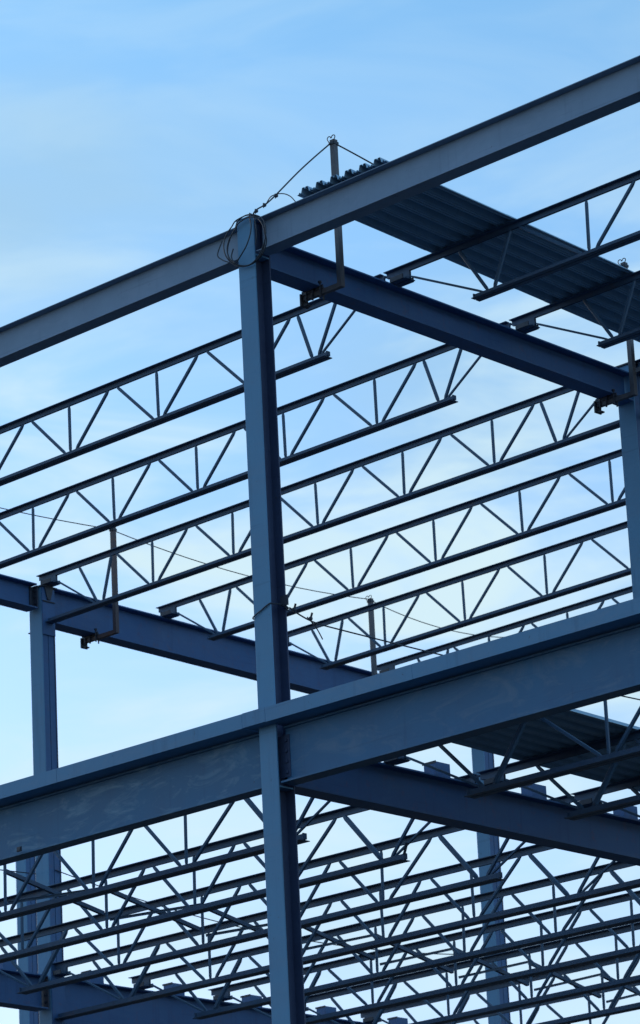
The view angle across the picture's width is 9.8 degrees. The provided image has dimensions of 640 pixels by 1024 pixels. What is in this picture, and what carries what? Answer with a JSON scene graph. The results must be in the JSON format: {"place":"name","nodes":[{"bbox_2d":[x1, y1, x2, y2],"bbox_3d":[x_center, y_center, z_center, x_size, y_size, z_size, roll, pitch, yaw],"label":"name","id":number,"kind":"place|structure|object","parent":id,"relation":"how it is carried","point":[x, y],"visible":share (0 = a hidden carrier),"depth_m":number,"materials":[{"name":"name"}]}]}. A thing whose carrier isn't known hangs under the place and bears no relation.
{"place":"outdoors","nodes":[
{"label":"outdoors","id":0,"kind":"place"},
{"bbox_2d":[16,857,38,1023],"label":"steel column","id":1,"kind":"structure","parent":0,"point":[28,964],"depth_m":48.69,"materials":[{"name":"blue metal"}]},
{"bbox_2d":[0,0,639,1023],"label":"sky","id":2,"kind":"structure","parent":0,"point":[135,134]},
{"label":"ground","id":3,"kind":"structure","parent":0,"visible":0},
{"bbox_2d":[28,584,65,1023],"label":"steel column","id":4,"kind":"structure","parent":3,"relation":"on","point":[44,691],"depth_m":38.66,"materials":[{"name":"blue metal"}]},
{"bbox_2d":[0,574,37,611],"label":"roof girder","id":5,"kind":"object","parent":4,"relation":"attached to","point":[14,593],"visible":1,"depth_m":38.88,"materials":[{"name":"metal"}]},
{"bbox_2d":[0,274,386,485],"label":"bar joist","id":6,"kind":"object","parent":5,"relation":"on","point":[196,352],"visible":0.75,"depth_m":33.60,"materials":[{"name":"metal"}]},
{"bbox_2d":[0,321,511,568],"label":"bar joist","id":7,"kind":"object","parent":5,"relation":"on","point":[384,423],"visible":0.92,"depth_m":35.27,"materials":[{"name":"metal"}]},
{"bbox_2d":[0,968,48,1011],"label":"floor girder","id":8,"kind":"object","parent":4,"relation":"attached to","point":[11,997],"visible":0.93,"depth_m":37.52,"materials":[{"name":"blue metal"}]},
{"bbox_2d":[0,959,16,970],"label":"spacer block","id":9,"kind":"structure","parent":8,"relation":"on","point":[8,965],"depth_m":37.45,"materials":[{"name":"metal"}]},
{"bbox_2d":[54,589,378,693],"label":"roof girder","id":10,"kind":"object","parent":4,"relation":"on","point":[162,636],"visible":0.45,"depth_m":40.62,"materials":[{"name":"metal"}]},
{"bbox_2d":[80,527,118,649],"bbox_3d":[-2.335,0.784,39.655,0.547,1.263,0.090,-19,-24,40],"label":"guard post","id":11,"kind":"object","parent":10,"relation":"attached to","point":[89,639],"visible":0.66,"depth_m":39.51,"materials":[{"name":"metal"}]},
{"bbox_2d":[0,507,501,637],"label":"guard cable","id":12,"kind":"object","parent":11,"relation":"attached to","point":[243,574],"visible":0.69,"depth_m":40.90,"materials":[{"name":"metal"}]},
{"bbox_2d":[366,595,376,675],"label":"guard post","id":13,"kind":"object","parent":10,"relation":"attached to","point":[372,643],"visible":0.42,"depth_m":42.44,"materials":[{"name":"metal"}]},
{"bbox_2d":[156,449,625,640],"bbox_3d":[1.146,0.289,37.910,7.878,0.618,0.147,-19,-24,40],"label":"bar joist","id":14,"kind":"object","parent":10,"relation":"on","point":[168,610],"visible":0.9,"depth_m":37.96,"materials":[{"name":"metal"}]},
{"bbox_2d":[288,521,630,669],"bbox_3d":[2.346,0.654,39.144,7.878,0.618,0.147,-19,-24,40],"label":"bar joist","id":15,"kind":"object","parent":10,"relation":"on","point":[465,622],"visible":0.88,"depth_m":39.81,"materials":[{"name":"metal"}]},
{"bbox_2d":[377,586,632,673],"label":"bar joist","id":16,"kind":"object","parent":10,"relation":"on","point":[392,664],"visible":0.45,"depth_m":41.67,"materials":[{"name":"metal"}]},
{"bbox_2d":[65,981,371,1023],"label":"floor girder","id":17,"kind":"object","parent":4,"relation":"attached to","point":[163,1010],"visible":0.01,"depth_m":38.81,"materials":[{"name":"blue metal"}]},
{"bbox_2d":[81,970,103,982],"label":"spacer block","id":18,"kind":"structure","parent":17,"relation":"on","point":[99,980],"depth_m":38.31,"materials":[{"name":"metal"}]},
{"bbox_2d":[162,982,184,995],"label":"spacer block","id":19,"kind":"structure","parent":17,"relation":"on","point":[169,985],"depth_m":39.13,"materials":[{"name":"metal"}]},
{"bbox_2d":[240,994,261,1006],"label":"spacer block","id":20,"kind":"structure","parent":17,"relation":"on","point":[248,997],"depth_m":39.95,"materials":[{"name":"metal"}]},
{"bbox_2d":[315,1005,335,1013],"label":"spacer block","id":21,"kind":"structure","parent":17,"relation":"on","point":[324,1009],"depth_m":40.78,"materials":[{"name":"metal"}]},
{"bbox_2d":[129,862,639,1019],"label":"bar joist","id":22,"kind":"object","parent":17,"relation":"on","point":[549,936],"visible":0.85,"depth_m":36.15,"materials":[{"name":"metal"}]},
{"bbox_2d":[302,927,376,960],"bbox_3d":[0.150,4.158,36.135,0.086,0.325,1.140,-19,-24,40],"label":"cross brace","id":23,"kind":"object","parent":22,"relation":"attached to","point":[341,943],"visible":0.62,"depth_m":36.14,"materials":[{"name":"blue metal"}]},
{"bbox_2d":[387,1016,407,1023],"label":"spacer block","id":24,"kind":"structure","parent":17,"relation":"on","point":[396,1020],"depth_m":41.61,"materials":[{"name":"metal"}]},
{"bbox_2d":[208,890,639,1023],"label":"bar joist","id":25,"kind":"object","parent":17,"relation":"on","point":[453,937],"visible":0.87,"depth_m":37.27,"materials":[{"name":"metal"}]},
{"bbox_2d":[377,934,453,973],"bbox_3d":[0.950,4.388,36.962,0.086,0.325,1.140,-19,-24,40],"label":"cross brace","id":26,"kind":"object","parent":25,"relation":"attached to","point":[414,954],"visible":0.75,"depth_m":36.98,"materials":[{"name":"blue metal"}]},
{"bbox_2d":[305,922,639,1023],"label":"bar joist","id":27,"kind":"object","parent":17,"relation":"on","point":[538,998],"visible":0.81,"depth_m":38.37,"materials":[{"name":"metal"}]},
{"bbox_2d":[456,948,529,985],"bbox_3d":[1.750,4.619,37.788,0.086,0.325,1.140,-19,-24,40],"label":"cross brace","id":28,"kind":"object","parent":27,"relation":"attached to","point":[491,967],"visible":0.75,"depth_m":37.81,"materials":[{"name":"blue metal"}]},
{"bbox_2d":[361,954,639,1023],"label":"bar joist","id":29,"kind":"object","parent":17,"relation":"on","point":[368,1017],"visible":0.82,"depth_m":39.50,"materials":[{"name":"metal"}]},
{"bbox_2d":[528,963,601,997],"bbox_3d":[2.550,4.849,38.615,0.086,0.325,1.140,-19,-24,40],"label":"cross brace","id":30,"kind":"object","parent":29,"relation":"attached to","point":[573,982],"visible":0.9,"depth_m":38.64,"materials":[{"name":"blue metal"}]},
{"bbox_2d":[444,983,639,1023],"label":"bar joist","id":31,"kind":"object","parent":17,"relation":"on","point":[474,1019],"visible":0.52,"depth_m":40.92,"materials":[{"name":"metal"}]},
{"bbox_2d":[600,974,639,1002],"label":"cross brace","id":32,"kind":"object","parent":31,"relation":"attached to","point":[636,992],"visible":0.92,"depth_m":39.33,"materials":[{"name":"blue metal"}]},
{"bbox_2d":[55,870,497,954],"bbox_3d":[-0.297,4.486,40.633,0.012,0.303,7.041,-19,-24,40],"label":"guard cable","id":33,"kind":"object","parent":4,"relation":"attached to","point":[235,926],"visible":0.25,"depth_m":39.67,"materials":[{"name":"metal"}]},
{"bbox_2d":[36,386,619,623],"bbox_3d":[-0.055,-0.073,36.675,7.878,0.625,0.147,-19,-24,40],"label":"bar joist","id":34,"kind":"object","parent":4,"relation":"on","point":[49,578],"visible":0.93,"depth_m":36.44,"materials":[{"name":"metal"}]},
{"bbox_2d":[52,819,639,1019],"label":"bar joist","id":35,"kind":"object","parent":4,"relation":"attached to","point":[581,894],"visible":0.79,"depth_m":35.15,"materials":[{"name":"metal"}]},
{"bbox_2d":[206,909,267,936],"bbox_3d":[-0.672,3.921,35.284,0.086,0.326,1.207,-19,-24,40],"label":"cross brace","id":36,"kind":"object","parent":35,"relation":"attached to","point":[246,925],"visible":0.47,"depth_m":35.18,"materials":[{"name":"blue metal"}]},
{"bbox_2d":[236,215,305,1023],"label":"steel column","id":37,"kind":"structure","parent":3,"relation":"on","point":[278,802],"depth_m":29.67,"materials":[{"name":"metal"}]},
{"bbox_2d":[0,228,238,366],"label":"roof beam","id":38,"kind":"structure","parent":37,"relation":"attached to","point":[185,269],"depth_m":31.71,"materials":[{"name":"metal"}]},
{"bbox_2d":[0,734,261,865],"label":"floor beam","id":39,"kind":"structure","parent":37,"relation":"attached to","point":[198,781],"depth_m":30.37,"materials":[{"name":"metal"}]},
{"bbox_2d":[0,769,74,807],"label":"edge plate","id":40,"kind":"object","parent":39,"relation":"on","point":[29,788],"visible":1,"depth_m":31.02,"materials":[{"name":"blue metal"}]},
{"bbox_2d":[57,714,258,785],"bbox_3d":[-1.298,1.933,30.186,2.124,0.118,0.270,-19,-24,40],"label":"edge plate","id":41,"kind":"object","parent":39,"relation":"on","point":[206,736],"visible":1,"depth_m":30.09,"materials":[{"name":"blue metal"}]},
{"bbox_2d":[242,707,272,731],"bbox_3d":[-0.430,1.639,29.429,0.246,0.118,0.270,-19,-24,40],"label":"edge plate","id":42,"kind":"object","parent":39,"relation":"on","point":[253,720],"visible":1,"depth_m":29.34,"materials":[{"name":"blue metal"}]},
{"bbox_2d":[217,213,266,266],"bbox_3d":[-0.635,-2.218,30.602,0.595,0.469,0.072,-19,-24,40],"label":"coiled cable","id":43,"kind":"object","parent":37,"relation":"hanging from","point":[259,256],"visible":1,"depth_m":30.57,"materials":[{"name":"metal"}]},
{"bbox_2d":[252,602,287,619],"bbox_3d":[-0.391,0.795,29.718,0.237,0.105,0.229,-19,-24,40],"label":"cable wrap","id":44,"kind":"object","parent":37,"relation":"attached to","point":[265,607],"visible":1,"depth_m":29.65,"materials":[{"name":"metal"}]},
{"bbox_2d":[253,143,622,265],"bbox_3d":[1.215,-2.422,32.255,4.656,0.795,0.350,14,-25,-42],"label":"guard cable","id":45,"kind":"object","parent":37,"relation":"attached to","point":[264,204],"visible":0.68,"depth_m":31.10,"materials":[{"name":"metal"}]},
{"bbox_2d":[266,193,295,204],"bbox_3d":[-0.332,-2.530,30.605,0.050,0.169,0.409,12,-24,-39],"label":"cable tail","id":46,"kind":"object","parent":45,"relation":"attached to","point":[277,194],"visible":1,"depth_m":30.62},
{"bbox_2d":[255,55,639,255],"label":"roof beam","id":47,"kind":"structure","parent":37,"relation":"attached to","point":[594,97],"depth_m":29.29,"materials":[{"name":"metal"}]},
{"bbox_2d":[297,157,639,341],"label":"roof deck","id":48,"kind":"structure","parent":47,"relation":"on","point":[436,218],"depth_m":31.56,"materials":[{"name":"metal"}]},
{"bbox_2d":[270,246,633,405],"bbox_3d":[1.152,-1.609,32.416,0.182,0.327,4.769,-19,-24,40],"label":"roof girder","id":49,"kind":"object","parent":37,"relation":"attached to","point":[368,295],"visible":0.88,"depth_m":32.36,"materials":[{"name":"metal"}]},
{"bbox_2d":[299,134,344,308],"bbox_3d":[0.005,-2.430,31.249,0.477,1.413,0.090,-19,-24,40],"label":"guard post","id":50,"kind":"object","parent":49,"relation":"attached to","point":[313,294],"visible":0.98,"depth_m":31.06,"materials":[{"name":"metal"}]},
{"bbox_2d":[383,170,639,301],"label":"bar joist","id":51,"kind":"object","parent":49,"relation":"on","point":[400,276],"visible":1,"depth_m":30.82,"materials":[{"name":"metal"}]},
{"bbox_2d":[509,270,639,348],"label":"bar joist","id":52,"kind":"object","parent":49,"relation":"on","point":[526,323],"visible":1,"depth_m":32.44,"materials":[{"name":"metal"}]},
{"bbox_2d":[594,258,637,414],"bbox_3d":[2.657,-1.600,33.965,0.477,1.373,0.090,-19,-24,40],"label":"guard post","id":53,"kind":"object","parent":49,"relation":"attached to","point":[606,401],"visible":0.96,"depth_m":33.76,"materials":[{"name":"metal"}]},
{"bbox_2d":[281,624,639,785],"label":"floor beam","id":54,"kind":"structure","parent":37,"relation":"attached to","point":[585,672],"depth_m":28.07,"materials":[{"name":"metal"}]},
{"bbox_2d":[265,664,429,725],"bbox_3d":[0.224,1.422,28.856,1.538,0.118,0.270,-19,-24,40],"label":"edge plate","id":55,"kind":"object","parent":54,"relation":"on","point":[349,694],"visible":1,"depth_m":28.77,"materials":[{"name":"metal"}]},
{"bbox_2d":[412,597,639,683],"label":"edge plate","id":56,"kind":"object","parent":54,"relation":"on","point":[588,625],"visible":1,"depth_m":27.58,"materials":[{"name":"metal"}]},
{"bbox_2d":[284,604,639,699],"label":"guard cable","id":57,"kind":"object","parent":37,"relation":"attached to","point":[310,618],"visible":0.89,"depth_m":30.11,"materials":[{"name":"metal"}]},
{"bbox_2d":[295,762,639,865],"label":"floor girder","id":58,"kind":"object","parent":37,"relation":"attached to","point":[409,793],"visible":0.9,"depth_m":31.00,"materials":[{"name":"blue metal"}]},
{"bbox_2d":[0,797,329,921],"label":"bar joist","id":59,"kind":"object","parent":58,"relation":"on","point":[101,889],"visible":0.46,"depth_m":31.92,"materials":[{"name":"metal"}]},
{"bbox_2d":[0,773,479,962],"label":"bar joist","id":60,"kind":"object","parent":58,"relation":"on","point":[395,858],"visible":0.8,"depth_m":33.22,"materials":[{"name":"metal"}]},
{"bbox_2d":[7,869,104,915],"bbox_3d":[-2.364,3.433,33.536,0.086,0.326,1.207,-19,-24,40],"label":"cross brace","id":61,"kind":"object","parent":60,"relation":"attached to","point":[53,892],"visible":0.82,"depth_m":33.47,"materials":[{"name":"blue metal"}]},
{"bbox_2d":[403,842,407,854],"bbox_3d":[0.722,2.839,31.561,0.028,0.100,0.024,11,-17,7],"label":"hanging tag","id":62,"kind":"object","parent":60,"relation":"hanging from","point":[405,847],"visible":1,"depth_m":31.56,"materials":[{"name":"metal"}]},
{"bbox_2d":[0,795,573,994],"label":"bar joist","id":63,"kind":"object","parent":58,"relation":"on","point":[490,877],"visible":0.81,"depth_m":34.47,"materials":[{"name":"metal"}]},
{"bbox_2d":[109,891,200,931],"bbox_3d":[-1.518,3.677,34.410,0.086,0.326,1.207,-19,-24,40],"label":"cross brace","id":64,"kind":"object","parent":63,"relation":"attached to","point":[152,909],"visible":0.65,"depth_m":34.38,"materials":[{"name":"blue metal"}]},
{"bbox_2d":[422,760,450,777],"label":"spacer block","id":65,"kind":"structure","parent":58,"relation":"on","point":[445,767],"depth_m":30.71,"materials":[{"name":"metal"}]},
{"bbox_2d":[382,700,639,798],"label":"bar joist","id":66,"kind":"object","parent":58,"relation":"on","point":[497,786],"visible":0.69,"depth_m":29.11,"materials":[{"name":"metal"}]},
{"bbox_2d":[519,784,546,798],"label":"spacer block","id":67,"kind":"structure","parent":58,"relation":"on","point":[540,788],"depth_m":31.59,"materials":[{"name":"metal"}]},
{"bbox_2d":[476,729,639,820],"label":"bar joist","id":68,"kind":"object","parent":58,"relation":"on","point":[487,776],"visible":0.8,"depth_m":30.40,"materials":[{"name":"metal"}]},
{"bbox_2d":[571,776,639,817],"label":"bar joist","id":69,"kind":"object","parent":58,"relation":"on","point":[584,798],"visible":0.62,"depth_m":31.79,"materials":[{"name":"metal"}]},
{"bbox_2d":[452,709,639,791],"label":"floor deck","id":70,"kind":"structure","parent":69,"relation":"on","point":[538,737],"depth_m":30.30,"materials":[{"name":"blue metal"}]},
{"bbox_2d":[613,806,637,818],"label":"spacer block","id":71,"kind":"structure","parent":58,"relation":"on","point":[633,809],"depth_m":32.46,"materials":[{"name":"metal"}]},
{"bbox_2d":[471,748,510,1023],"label":"steel column","id":72,"kind":"structure","parent":3,"relation":"on","point":[488,845],"depth_m":43.37,"materials":[{"name":"blue metal"}]},
{"bbox_2d":[615,362,639,598],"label":"steel column","id":73,"kind":"structure","parent":3,"relation":"on","point":[629,416],"depth_m":33.85,"materials":[{"name":"metal"}]},
{"bbox_2d":[635,359,639,375],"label":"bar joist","id":74,"kind":"object","parent":73,"relation":"on","point":[638,368],"visible":0.32,"depth_m":34.12,"materials":[{"name":"metal"}]}
]}

